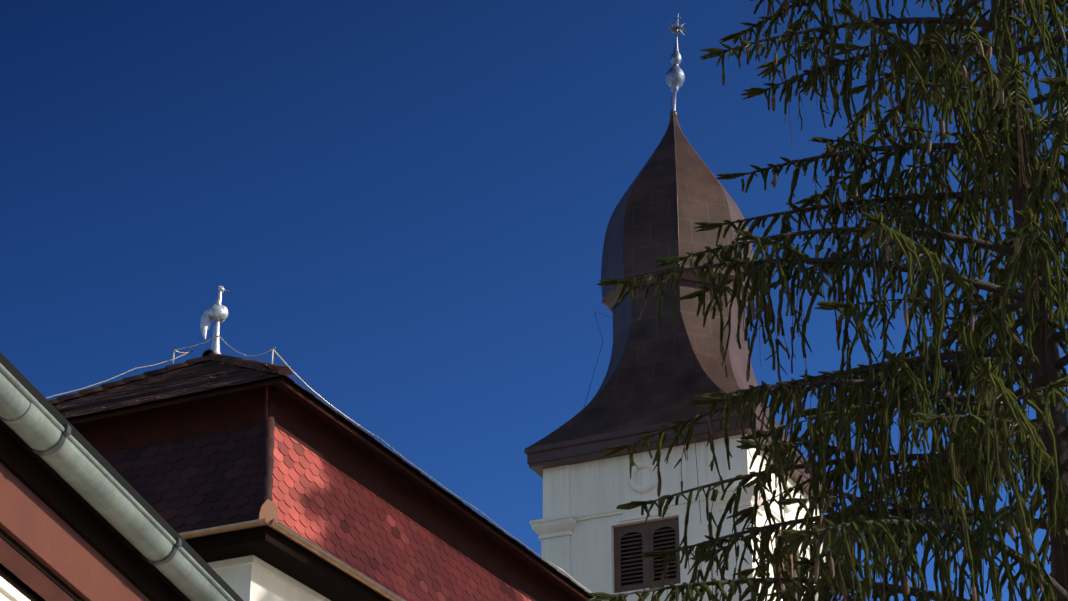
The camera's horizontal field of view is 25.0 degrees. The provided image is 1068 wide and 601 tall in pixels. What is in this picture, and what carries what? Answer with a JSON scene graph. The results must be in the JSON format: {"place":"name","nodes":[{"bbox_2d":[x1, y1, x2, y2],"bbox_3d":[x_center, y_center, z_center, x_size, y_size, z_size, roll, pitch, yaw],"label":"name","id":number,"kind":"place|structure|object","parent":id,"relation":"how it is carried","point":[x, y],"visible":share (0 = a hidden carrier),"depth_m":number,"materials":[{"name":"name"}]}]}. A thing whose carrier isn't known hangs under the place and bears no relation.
{"place":"outdoors","nodes":[
{"label":"outdoors","id":0,"kind":"place"},
{"bbox_2d":[46,335,593,600],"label":"roof","id":1,"kind":"structure","parent":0,"point":[249,480],"depth_m":34.66,"materials":[{"name":"tile"}]},
{"bbox_2d":[200,286,228,363],"bbox_3d":[-5.131,0.362,38.857,0.373,1.360,0.352,-12,-28,23],"label":"roof finial","id":2,"kind":"object","parent":1,"relation":"on","point":[217,312],"visible":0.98,"depth_m":38.81,"materials":[{"name":"paint"}]},
{"bbox_2d":[0,0,1067,600],"label":"sky","id":3,"kind":"structure","parent":0,"point":[412,203],"materials":[{"name":"blue"}]},
{"bbox_2d":[529,434,825,600],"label":"church tower","id":4,"kind":"structure","parent":0,"point":[592,538],"depth_m":54.67,"materials":[{"name":"white paint"}]},
{"bbox_2d":[524,13,832,507],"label":"steeple roof","id":5,"kind":"structure","parent":4,"relation":"on","point":[656,376],"depth_m":57.73,"materials":[{"name":"brown metal"}]},
{"label":"ground","id":6,"kind":"structure","parent":0,"visible":0},
{"bbox_2d":[0,352,243,600],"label":"house eave","id":7,"kind":"object","parent":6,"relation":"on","point":[81,519],"visible":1,"depth_m":9.03,"materials":[{"name":"metal"}]},
{"bbox_2d":[586,0,1067,600],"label":"spruce tree","id":8,"kind":"object","parent":6,"relation":"on","point":[992,412],"visible":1,"depth_m":16.88,"materials":[{"name":"green plant"}]}
]}

